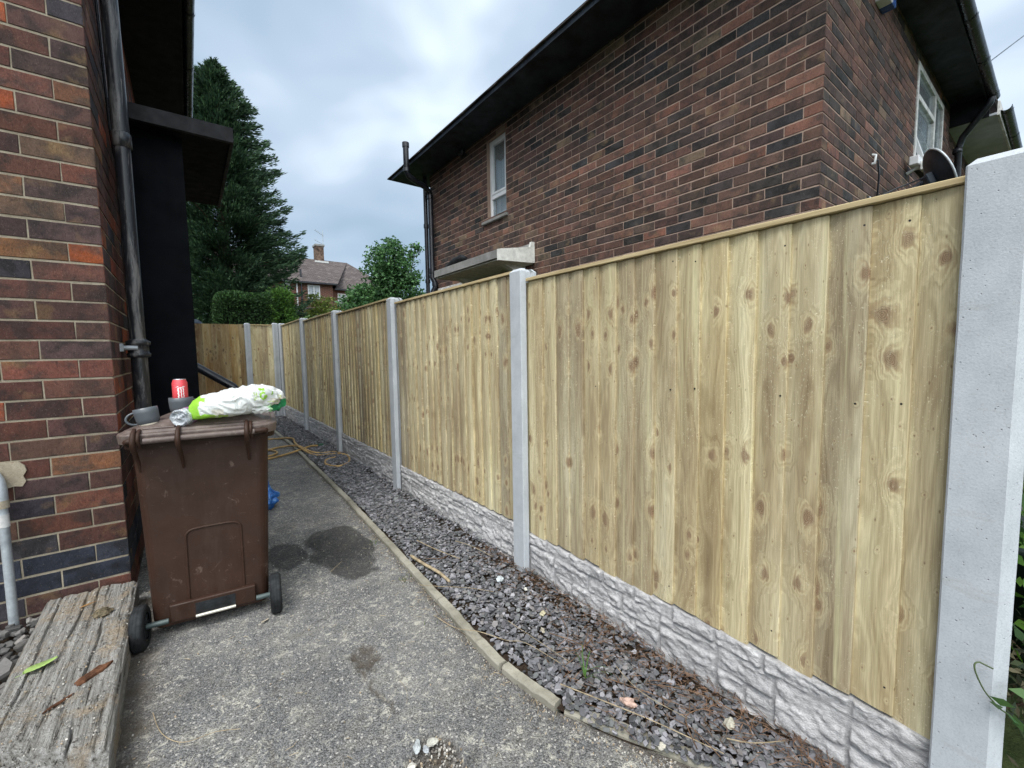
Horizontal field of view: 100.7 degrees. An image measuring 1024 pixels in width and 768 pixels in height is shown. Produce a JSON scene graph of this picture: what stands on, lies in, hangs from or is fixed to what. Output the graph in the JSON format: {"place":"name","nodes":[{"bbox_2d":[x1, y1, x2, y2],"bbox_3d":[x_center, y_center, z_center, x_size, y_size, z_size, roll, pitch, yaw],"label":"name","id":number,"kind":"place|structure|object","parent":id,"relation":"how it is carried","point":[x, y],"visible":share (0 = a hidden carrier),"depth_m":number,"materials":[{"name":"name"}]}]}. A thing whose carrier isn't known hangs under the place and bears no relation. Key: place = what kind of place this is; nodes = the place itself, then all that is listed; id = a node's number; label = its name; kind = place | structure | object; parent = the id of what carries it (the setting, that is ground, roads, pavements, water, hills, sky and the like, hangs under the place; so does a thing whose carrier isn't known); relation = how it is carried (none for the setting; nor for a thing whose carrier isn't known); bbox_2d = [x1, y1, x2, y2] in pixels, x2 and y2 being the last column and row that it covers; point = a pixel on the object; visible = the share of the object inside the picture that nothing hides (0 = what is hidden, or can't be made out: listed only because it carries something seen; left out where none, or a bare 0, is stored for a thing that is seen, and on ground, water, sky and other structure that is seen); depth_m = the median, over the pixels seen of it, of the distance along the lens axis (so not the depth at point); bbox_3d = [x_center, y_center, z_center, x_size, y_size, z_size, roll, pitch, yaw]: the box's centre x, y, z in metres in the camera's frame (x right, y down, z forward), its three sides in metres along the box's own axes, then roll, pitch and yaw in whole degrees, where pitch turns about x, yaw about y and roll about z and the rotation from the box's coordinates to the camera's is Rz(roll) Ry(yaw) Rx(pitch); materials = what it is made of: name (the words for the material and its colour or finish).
{"place":"outdoors","nodes":[
{"label":"outdoors","id":0,"kind":"place"},
{"bbox_2d":[116,433,692,767],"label":"path","id":1,"kind":"structure","parent":0,"point":[321,593],"depth_m":1.72,"materials":[{"name":"concrete"}]},
{"bbox_2d":[0,627,30,684],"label":"soil heap","id":2,"kind":"object","parent":1,"relation":"on","point":[9,639],"visible":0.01,"depth_m":1.97,"materials":[{"name":"black soil"}]},
{"bbox_2d":[0,616,39,694],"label":"slate rubble","id":3,"kind":"object","parent":2,"relation":"on","point":[8,661],"visible":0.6,"depth_m":1.86,"materials":[{"name":"grey stone"}]},
{"bbox_2d":[0,581,139,767],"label":"timber sleeper","id":4,"kind":"object","parent":1,"relation":"on","point":[106,741],"visible":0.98,"depth_m":1.54,"materials":[{"name":"grey wood"}]},
{"bbox_2d":[15,656,57,677],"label":"leaf","id":5,"kind":"object","parent":4,"relation":"on","point":[35,666],"visible":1,"depth_m":1.63,"materials":[{"name":"green plant"}]},
{"bbox_2d":[42,693,74,714],"bbox_3d":[-1.560,1.097,1.461,0.013,0.008,0.090,0,4,15],"label":"bark chip","id":6,"kind":"object","parent":4,"relation":"on","point":[56,704],"visible":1,"depth_m":1.45,"materials":[{"name":"brown wood"}]},
{"bbox_2d":[74,660,112,685],"bbox_3d":[-1.573,1.084,1.600,0.040,0.013,0.128,0,4,11],"label":"bark chip","id":7,"kind":"object","parent":4,"relation":"on","point":[88,676],"visible":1,"depth_m":1.59,"materials":[{"name":"brown wood"}]},
{"bbox_2d":[92,606,114,618],"bbox_3d":[-1.896,1.062,1.968,0.078,0.044,0.060,-4,5,-37],"label":"soil clod","id":8,"kind":"object","parent":4,"relation":"on","point":[103,612],"visible":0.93,"depth_m":1.96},
{"bbox_2d":[153,713,235,742],"bbox_3d":[-1.145,1.213,1.486,0.376,0.004,0.084,0,4,11],"label":"twig","id":9,"kind":"object","parent":1,"relation":"on","point":[186,741],"visible":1,"depth_m":1.47,"materials":[{"name":"beige wood"}]},
{"bbox_2d":[116,412,282,653],"bbox_3d":[-1.621,0.659,2.307,0.631,1.038,0.837,-3,5,-30],"label":"wheeled bin","id":10,"kind":"object","parent":1,"relation":"on","point":[202,484],"visible":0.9,"depth_m":2.06,"materials":[{"name":"brown plastic"}]},
{"bbox_2d":[124,406,159,425],"bbox_3d":[-1.720,0.155,1.976,0.126,0.083,0.092,-15,8,-36],"label":"grey mug","id":11,"kind":"object","parent":10,"relation":"on","point":[147,416],"visible":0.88,"depth_m":1.95,"materials":[{"name":"ceramic"}]},
{"bbox_2d":[168,396,194,411],"bbox_3d":[-1.715,0.109,2.224,0.131,0.083,0.104,-4,5,-37],"label":"grey mug","id":12,"kind":"object","parent":10,"relation":"on","point":[176,403],"visible":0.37,"depth_m":2.17,"materials":[{"name":"ceramic"}]},
{"bbox_2d":[171,379,187,397],"bbox_3d":[-1.728,0.055,2.212,0.066,0.163,0.066,-4,5,-37],"label":"drinks can","id":13,"kind":"object","parent":12,"relation":"in","point":[179,388],"visible":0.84,"depth_m":2.19,"materials":[{"name":"metal"}]},
{"bbox_2d":[169,407,196,426],"bbox_3d":[-1.564,0.154,2.059,0.095,0.088,0.183,-2,4,-9],"label":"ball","id":14,"kind":"object","parent":10,"relation":"on","point":[181,417],"visible":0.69,"depth_m":1.98,"materials":[{"name":"silver metal"}]},
{"bbox_2d":[188,384,285,419],"bbox_3d":[-1.383,0.080,2.167,0.240,0.156,0.440,3,6,41],"label":"carrier bag","id":15,"kind":"object","parent":10,"relation":"on","point":[248,399],"visible":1,"depth_m":2.08,"materials":[{"name":"white plastic"}]},
{"bbox_2d":[197,363,238,388],"bbox_3d":[-2.666,0.339,3.753,0.535,1.393,0.086,-3,5,-30],"label":"handrail","id":16,"kind":"object","parent":1,"relation":"on","point":[215,377],"visible":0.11,"depth_m":3.73,"materials":[{"name":"black metal"}]},
{"bbox_2d":[268,482,279,509],"bbox_3d":[-2.100,0.923,3.621,0.226,0.290,0.228,-4,5,-37],"label":"blue bag","id":17,"kind":"object","parent":1,"relation":"on","point":[273,499],"visible":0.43,"depth_m":3.60,"materials":[{"name":"plastic"}]},
{"bbox_2d":[268,437,349,466],"bbox_3d":[-3.147,0.876,5.771,0.966,0.077,2.987,-5,6,-44],"label":"garden hose","id":18,"kind":"object","parent":1,"relation":"on","point":[304,449],"visible":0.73,"depth_m":5.54,"materials":[{"name":"orange rubber"}]},
{"bbox_2d":[0,448,676,767],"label":"path grit","id":19,"kind":"object","parent":1,"relation":"on","point":[459,760],"visible":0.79,"depth_m":1.49,"materials":[{"name":"gravel"}]},
{"bbox_2d":[179,515,586,758],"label":"straw bits","id":20,"kind":"object","parent":1,"relation":"on","point":[403,644],"visible":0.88,"depth_m":1.95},
{"bbox_2d":[407,762,415,767],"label":"stone","id":21,"kind":"object","parent":1,"relation":"on","point":[412,765],"visible":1,"depth_m":1.36,"materials":[{"name":"white stone"}]},
{"bbox_2d":[413,739,420,754],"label":"stone","id":22,"kind":"object","parent":1,"relation":"on","point":[416,747],"visible":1,"depth_m":1.42,"materials":[{"name":"white stone"}]},
{"bbox_2d":[423,745,428,753],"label":"stone","id":23,"kind":"object","parent":1,"relation":"on","point":[425,748],"visible":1,"depth_m":1.41,"materials":[{"name":"white stone"}]},
{"bbox_2d":[427,737,438,746],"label":"stone","id":24,"kind":"object","parent":1,"relation":"on","point":[432,741],"visible":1,"depth_m":1.44,"materials":[{"name":"white stone"}]},
{"bbox_2d":[434,615,560,663],"bbox_3d":[-0.100,1.138,1.917,0.702,0.056,0.058,2,5,30],"label":"twig","id":25,"kind":"object","parent":1,"relation":"on","point":[493,636],"visible":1,"depth_m":1.88,"materials":[{"name":"brown wood"}]},
{"bbox_2d":[276,414,824,767],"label":"soil bed","id":26,"kind":"object","parent":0,"point":[522,667],"visible":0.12,"depth_m":1.92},
{"bbox_2d":[275,415,838,767],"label":"slate chippings","id":27,"kind":"object","parent":26,"relation":"on","point":[346,478],"visible":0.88,"depth_m":1.91,"materials":[{"name":"grey gravel"}]},
{"bbox_2d":[410,555,449,582],"bbox_3d":[-0.492,1.088,2.521,0.026,0.022,0.433,-5,6,-44],"label":"wood strip","id":28,"kind":"object","parent":27,"relation":"on","point":[441,574],"visible":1,"depth_m":2.50,"materials":[{"name":"brown wood"}]},
{"bbox_2d":[417,540,459,558],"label":"twig","id":29,"kind":"object","parent":27,"relation":"on","point":[438,550],"visible":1,"depth_m":2.72,"materials":[{"name":"brown wood"}]},
{"bbox_2d":[423,585,492,591],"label":"twig","id":30,"kind":"object","parent":27,"relation":"on","point":[461,587],"visible":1,"depth_m":2.30,"materials":[{"name":"brown wood"}]},
{"bbox_2d":[496,576,503,581],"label":"stone","id":31,"kind":"object","parent":27,"relation":"on","point":[499,578],"visible":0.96,"depth_m":2.38,"materials":[{"name":"white stone"}]},
{"bbox_2d":[508,621,567,660],"bbox_3d":[0.108,1.129,1.872,0.004,0.005,0.372,-5,6,-43],"label":"twig","id":32,"kind":"object","parent":27,"relation":"on","point":[536,639],"visible":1,"depth_m":1.88,"materials":[{"name":"brown wood"}]},
{"bbox_2d":[556,636,593,652],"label":"twig","id":33,"kind":"object","parent":27,"relation":"on","point":[575,649],"visible":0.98,"depth_m":1.79,"materials":[{"name":"brown wood"}]},
{"bbox_2d":[566,627,588,664],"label":"twig","id":34,"kind":"object","parent":27,"relation":"on","point":[581,651],"visible":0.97,"depth_m":1.76,"materials":[{"name":"brown wood"}]},
{"bbox_2d":[549,633,606,662],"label":"twig","id":35,"kind":"object","parent":27,"relation":"on","point":[578,643],"visible":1,"depth_m":1.83,"materials":[{"name":"brown wood"}]},
{"bbox_2d":[578,646,607,677],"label":"weed","id":36,"kind":"object","parent":27,"relation":"on","point":[584,670],"visible":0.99,"depth_m":1.69,"materials":[{"name":"green plant"}]},
{"bbox_2d":[585,703,636,740],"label":"twig","id":37,"kind":"object","parent":27,"relation":"on","point":[613,717],"visible":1,"depth_m":1.48,"materials":[{"name":"brown wood"}]},
{"bbox_2d":[619,697,636,708],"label":"stone","id":38,"kind":"object","parent":27,"relation":"on","point":[629,702],"visible":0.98,"depth_m":1.54,"materials":[{"name":"pink stone"}]},
{"bbox_2d":[560,683,723,753],"bbox_3d":[0.429,1.153,1.485,0.561,0.010,0.013,2,5,31],"label":"twig","id":39,"kind":"object","parent":27,"relation":"on","point":[636,714],"visible":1,"depth_m":1.49,"materials":[{"name":"beige wood"}]},
{"bbox_2d":[608,678,686,707],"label":"twig","id":40,"kind":"object","parent":27,"relation":"on","point":[645,691],"visible":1,"depth_m":1.57,"materials":[{"name":"brown wood"}]},
{"bbox_2d":[616,666,686,717],"bbox_3d":[0.496,1.143,1.578,0.042,0.013,0.311,-4,5,-37],"label":"twig","id":41,"kind":"object","parent":27,"relation":"on","point":[646,695],"visible":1,"depth_m":1.55,"materials":[{"name":"brown wood"}]},
{"bbox_2d":[470,544,843,767],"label":"litter","id":42,"kind":"object","parent":27,"relation":"on","point":[751,726],"visible":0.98,"depth_m":1.60,"materials":[{"name":"brown plant"}]},
{"bbox_2d":[656,742,665,750],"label":"stone","id":43,"kind":"object","parent":27,"relation":"on","point":[661,746],"visible":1,"depth_m":1.38,"materials":[{"name":"white stone"}]},
{"bbox_2d":[664,714,720,757],"bbox_3d":[0.599,1.157,1.411,0.023,0.008,0.201,-4,5,-37],"label":"twig","id":44,"kind":"object","parent":27,"relation":"on","point":[698,733],"visible":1,"depth_m":1.40,"materials":[{"name":"brown wood"}]},
{"bbox_2d":[646,683,743,716],"bbox_3d":[0.667,1.145,1.559,0.332,0.008,0.034,1,5,28],"label":"twig","id":45,"kind":"object","parent":27,"relation":"on","point":[694,692],"visible":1,"depth_m":1.57,"materials":[{"name":"brown wood"}]},
{"bbox_2d":[685,707,707,748],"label":"twig","id":46,"kind":"object","parent":27,"relation":"on","point":[687,726],"visible":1,"depth_m":1.45,"materials":[{"name":"brown wood"}]},
{"bbox_2d":[722,717,734,729],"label":"stone","id":47,"kind":"object","parent":27,"relation":"on","point":[729,722],"visible":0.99,"depth_m":1.44,"materials":[{"name":"beige stone"}]},
{"bbox_2d":[727,738,782,743],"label":"twig","id":48,"kind":"object","parent":27,"relation":"on","point":[753,742],"visible":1,"depth_m":1.37,"materials":[{"name":"beige wood"}]},
{"bbox_2d":[194,0,1023,294],"label":"sky","id":49,"kind":"structure","parent":0,"point":[337,87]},
{"bbox_2d":[561,484,1023,767],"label":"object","id":50,"kind":"structure","parent":0,"point":[1013,744],"depth_m":1.49,"materials":[{"name":"green plant"}]},
{"bbox_2d":[0,0,233,630],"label":"brick house","id":51,"kind":"structure","parent":50,"relation":"on","point":[97,336],"depth_m":2.17,"materials":[{"name":"brown brick"}]},
{"bbox_2d":[0,473,19,624],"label":"waste pipe","id":52,"kind":"object","parent":51,"relation":"attached to","point":[9,575],"visible":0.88,"depth_m":1.99,"materials":[{"name":"white paint"}]},
{"bbox_2d":[94,0,113,156],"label":"cable","id":53,"kind":"object","parent":51,"relation":"attached to","point":[102,63],"visible":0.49,"depth_m":2.52,"materials":[{"name":"black plastic"}]},
{"bbox_2d":[99,0,110,118],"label":"cable","id":54,"kind":"object","parent":51,"relation":"attached to","point":[104,54],"visible":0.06,"depth_m":2.67,"materials":[{"name":"black plastic"}]},
{"bbox_2d":[195,323,282,415],"bbox_3d":[-5.881,-0.030,8.004,2.693,2.290,0.121,-4,5,-37],"label":"timber fence","id":55,"kind":"object","parent":50,"relation":"on","point":[244,354],"visible":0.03,"depth_m":8.35,"materials":[{"name":"wood"}]},
{"bbox_2d":[186,57,312,323],"bbox_3d":[-9.183,-4.571,13.501,5.015,11.020,5.070,-4,5,-37],"label":"conifer tree","id":56,"kind":"object","parent":50,"relation":"on","point":[245,216],"visible":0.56,"depth_m":12.90,"materials":[{"name":"green plant"}]},
{"bbox_2d":[210,283,299,324],"bbox_3d":[-7.361,-1.155,12.314,2.206,3.569,1.951,-4,5,-37],"label":"hedge","id":57,"kind":"object","parent":50,"relation":"on","point":[278,304],"visible":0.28,"depth_m":11.80,"materials":[{"name":"green plant"}]},
{"bbox_2d":[281,436,294,447],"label":"edging stone","id":58,"kind":"object","parent":50,"relation":"on","point":[287,441],"visible":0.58,"depth_m":6.25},
{"bbox_2d":[215,244,374,317],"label":"brick house","id":59,"kind":"structure","parent":50,"relation":"on","point":[319,274],"depth_m":29.00,"materials":[{"name":"brown tile"}]},
{"bbox_2d":[307,285,319,298],"bbox_3d":[-12.847,-5.974,27.553,0.860,0.880,0.110,-4,5,-37],"label":"window","id":60,"kind":"structure","parent":59,"relation":"in","point":[312,288],"depth_m":27.54,"materials":[{"name":"white glass"}]},
{"bbox_2d":[337,293,346,305],"bbox_3d":[-11.359,-5.799,29.453,1.520,0.860,0.110,-4,5,-37],"label":"window","id":61,"kind":"structure","parent":59,"relation":"in","point":[338,296],"depth_m":29.14,"materials":[{"name":"white plastic"}]},
{"bbox_2d":[293,447,308,460],"bbox_3d":[-2.772,0.937,5.575,0.048,0.094,0.905,-4,5,-36],"label":"edging stone","id":62,"kind":"object","parent":50,"relation":"on","point":[302,455],"visible":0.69,"depth_m":5.49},
{"bbox_2d":[306,459,326,478],"bbox_3d":[-2.230,0.988,4.842,0.047,0.095,0.905,-4,5,-36],"label":"edging stone","id":63,"kind":"object","parent":50,"relation":"on","point":[319,471],"visible":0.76,"depth_m":4.78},
{"bbox_2d":[297,290,344,318],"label":"garden shrub","id":64,"kind":"object","parent":50,"relation":"on","point":[317,310],"visible":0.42,"depth_m":16.11,"materials":[{"name":"green plant"}]},
{"bbox_2d":[324,476,351,502],"bbox_3d":[-1.690,1.040,4.106,0.046,0.094,0.906,-4,5,-36],"label":"edging stone","id":65,"kind":"object","parent":50,"relation":"on","point":[338,490],"visible":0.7,"depth_m":4.04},
{"bbox_2d":[348,500,386,540],"bbox_3d":[-1.160,1.092,3.365,0.047,0.094,0.906,-4,5,-35],"label":"edging stone","id":66,"kind":"object","parent":50,"relation":"on","point":[369,523],"visible":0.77,"depth_m":3.29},
{"bbox_2d":[333,235,425,310],"bbox_3d":[-3.462,-1.797,12.508,3.338,4.865,1.921,-3,5,-23],"label":"leafy tree","id":67,"kind":"object","parent":50,"relation":"on","point":[393,278],"visible":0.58,"depth_m":11.95,"materials":[{"name":"green plant"}]},
{"bbox_2d":[382,537,443,602],"bbox_3d":[-0.635,1.145,2.619,0.048,0.094,0.906,-4,5,-35],"label":"edging stone","id":68,"kind":"object","parent":50,"relation":"on","point":[413,570],"visible":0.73,"depth_m":2.54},
{"bbox_2d":[438,597,506,670],"bbox_3d":[-0.207,1.186,2.003,0.052,0.096,0.575,-4,5,-35],"label":"edging stone","id":69,"kind":"object","parent":50,"relation":"on","point":[488,651],"visible":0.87,"depth_m":1.94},
{"bbox_2d":[502,662,560,712],"bbox_3d":[0.071,1.209,1.665,0.275,0.095,0.047,3,6,44],"label":"edging stone","id":70,"kind":"object","parent":50,"relation":"on","point":[533,689],"visible":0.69,"depth_m":1.64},
{"bbox_2d":[564,702,736,767],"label":"edging stone","id":71,"kind":"object","parent":50,"relation":"on","point":[623,734],"visible":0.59,"depth_m":1.44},
{"bbox_2d":[278,147,1023,767],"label":"timber fence","id":72,"kind":"object","parent":50,"relation":"on","point":[772,471],"visible":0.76,"depth_m":1.45,"materials":[{"name":"wood"}]},
{"bbox_2d":[973,661,1023,738],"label":"bindweed","id":73,"kind":"object","parent":72,"relation":"attached to","point":[1018,723],"visible":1,"depth_m":1.01,"materials":[{"name":"green plant"}]},
{"bbox_2d":[387,0,1000,293],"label":"brick house","id":74,"kind":"structure","parent":50,"relation":"on","point":[588,131],"depth_m":3.76,"materials":[{"name":"brown brick"}]},
{"bbox_2d":[444,254,466,267],"bbox_3d":[-0.782,-1.639,5.740,0.105,0.136,0.640,-4,5,-33],"label":"rolled sheet","id":75,"kind":"object","parent":74,"relation":"on","point":[458,259],"visible":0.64,"depth_m":5.58,"materials":[{"name":"black rubber"}]},
{"bbox_2d":[481,125,508,225],"bbox_3d":[-0.119,-2.717,5.603,0.290,1.230,0.640,-4,5,-37],"label":"window","id":76,"kind":"structure","parent":74,"relation":"in","point":[496,146],"depth_m":5.61,"materials":[{"name":"white plastic"}]},
{"bbox_2d":[872,154,879,195],"bbox_3d":[2.988,-1.565,3.473,0.268,0.563,0.041,-4,5,-37],"label":"cable","id":77,"kind":"object","parent":74,"relation":"attached to","point":[878,167],"visible":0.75,"depth_m":3.41,"materials":[{"name":"black plastic"}]},
{"bbox_2d":[875,0,895,13],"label":"alarm box","id":78,"kind":"object","parent":74,"relation":"attached to","point":[885,6],"visible":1,"depth_m":3.27,"materials":[{"name":"blue plastic"}]},
{"bbox_2d":[869,148,957,197],"bbox_3d":[3.277,-1.614,3.395,0.810,0.596,0.330,-2,5,-20],"label":"satellite dish","id":79,"kind":"object","parent":74,"relation":"attached to","point":[937,165],"visible":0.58,"depth_m":3.41,"materials":[{"name":"metal"}]},
{"bbox_2d":[906,155,922,174],"bbox_3d":[3.817,-2.052,3.972,0.200,0.132,0.196,-4,5,-37],"label":"security light","id":80,"kind":"object","parent":74,"relation":"attached to","point":[915,162],"visible":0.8,"depth_m":3.94,"materials":[{"name":"white plastic"}]},
{"bbox_2d":[913,61,943,177],"bbox_3d":[4.432,-2.698,4.607,1.520,1.160,0.259,-4,5,-37],"label":"window","id":81,"kind":"structure","parent":74,"relation":"in","point":[929,115],"depth_m":4.45,"materials":[{"name":"white paint"}]},
{"bbox_2d":[984,35,1023,65],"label":"overhead wire","id":82,"kind":"object","parent":74,"relation":"on","point":[1006,49],"visible":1,"depth_m":4.77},
{"bbox_2d":[948,95,1022,175],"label":"brick house","id":83,"kind":"structure","parent":50,"relation":"on","point":[997,132],"depth_m":5.31,"materials":[{"name":"white paint"}]},
{"bbox_2d":[1006,609,1023,767],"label":"dry undergrowth","id":84,"kind":"object","parent":50,"relation":"on","point":[1017,666],"visible":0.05,"depth_m":1.32,"materials":[{"name":"green plant"}]},
{"bbox_2d":[1010,507,1023,662],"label":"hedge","id":85,"kind":"object","parent":50,"relation":"on","point":[1018,601],"visible":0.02,"depth_m":1.59,"materials":[{"name":"green plant"}]},
{"bbox_2d":[1011,477,1023,661],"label":"climbing shrub","id":86,"kind":"object","parent":50,"relation":"on","point":[1019,634],"visible":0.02,"depth_m":1.43,"materials":[{"name":"green plant"}]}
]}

